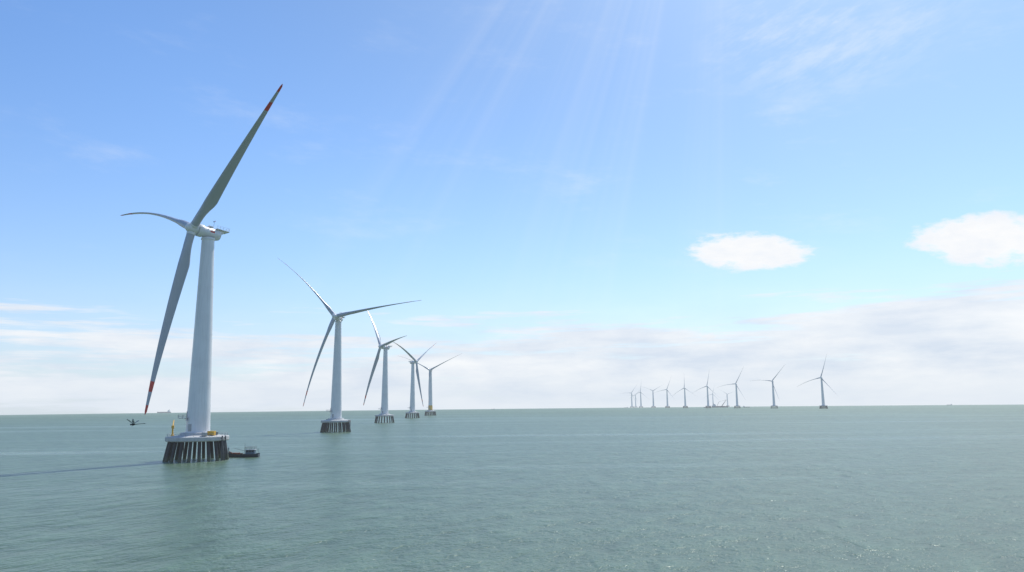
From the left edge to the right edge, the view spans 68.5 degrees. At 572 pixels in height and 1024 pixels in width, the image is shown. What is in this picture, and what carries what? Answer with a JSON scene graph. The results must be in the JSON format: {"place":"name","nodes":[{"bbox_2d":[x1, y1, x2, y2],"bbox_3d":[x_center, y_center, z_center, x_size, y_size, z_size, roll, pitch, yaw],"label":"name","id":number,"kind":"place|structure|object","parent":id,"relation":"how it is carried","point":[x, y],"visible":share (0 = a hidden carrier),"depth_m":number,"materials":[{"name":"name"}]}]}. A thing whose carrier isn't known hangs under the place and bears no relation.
{"place":"outdoors","nodes":[
{"label":"outdoors","id":0,"kind":"place"},
{"bbox_2d":[0,404,1023,571],"bbox_3d":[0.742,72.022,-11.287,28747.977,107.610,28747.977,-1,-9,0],"label":"sea","id":1,"kind":"structure","parent":0,"point":[911,488],"depth_m":165.11,"materials":[{"name":"liquid"}]},
{"bbox_2d":[120,84,282,462],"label":"turbine","id":2,"kind":"object","parent":1,"relation":"in","point":[197,418],"visible":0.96,"depth_m":277.44,"materials":[{"name":"paint"}]},
{"bbox_2d":[228,447,259,457],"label":"fishing boat","id":3,"kind":"object","parent":1,"relation":"on","point":[250,452],"visible":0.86,"depth_m":288.13,"materials":[{"name":"grey"}]},
{"bbox_2d":[279,259,420,432],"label":"turbine","id":4,"kind":"object","parent":1,"relation":"in","point":[335,410],"visible":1,"depth_m":562.88,"materials":[{"name":"paint"}]},
{"bbox_2d":[363,312,404,422],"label":"turbine","id":5,"kind":"object","parent":1,"relation":"in","point":[384,398],"visible":0.94,"depth_m":856.14,"materials":[{"name":"paint"}]},
{"bbox_2d":[394,342,434,417],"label":"turbine","id":6,"kind":"object","parent":1,"relation":"in","point":[412,398],"visible":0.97,"depth_m":1156.23,"materials":[{"name":"paint"}]},
{"bbox_2d":[400,355,457,415],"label":"turbine","id":7,"kind":"object","parent":1,"relation":"in","point":[430,408],"visible":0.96,"depth_m":1439.39,"materials":[{"name":"paint"}]},
{"bbox_2d":[633,388,644,407],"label":"turbine","id":8,"kind":"object","parent":1,"relation":"in","point":[640,406],"visible":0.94,"depth_m":4124.29,"materials":[{"name":"paint"}]},
{"bbox_2d":[661,381,671,407],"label":"turbine","id":9,"kind":"object","parent":1,"relation":"in","point":[667,397],"visible":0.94,"depth_m":3547.46,"materials":[{"name":"paint"}]},
{"bbox_2d":[675,383,688,407],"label":"turbine","id":10,"kind":"object","parent":1,"relation":"in","point":[684,406],"visible":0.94,"depth_m":3258.49,"materials":[{"name":"paint"}]},
{"bbox_2d":[696,375,710,407],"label":"turbine","id":11,"kind":"object","parent":1,"relation":"in","point":[708,405],"visible":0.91,"depth_m":2967.98,"materials":[{"name":"paint"}]},
{"bbox_2d":[712,400,727,407],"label":"crane vessel","id":12,"kind":"object","parent":1,"relation":"on","point":[714,406],"visible":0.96,"depth_m":3470.36,"materials":[{"name":"grey metal"}]},
{"bbox_2d":[723,371,745,407],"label":"turbine","id":13,"kind":"object","parent":1,"relation":"in","point":[737,405],"visible":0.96,"depth_m":2677.86,"materials":[{"name":"paint"}]},
{"bbox_2d":[753,367,782,407],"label":"turbine","id":14,"kind":"object","parent":1,"relation":"in","point":[773,397],"visible":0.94,"depth_m":2389.37,"materials":[{"name":"paint"}]},
{"bbox_2d":[807,359,828,408],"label":"turbine","id":15,"kind":"object","parent":1,"relation":"in","point":[823,400],"visible":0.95,"depth_m":2101.00,"materials":[{"name":"paint"}]},
{"bbox_2d":[0,0,1023,414],"label":"sky","id":16,"kind":"structure","parent":0,"point":[582,203],"materials":[{"name":"blue"}]}
]}

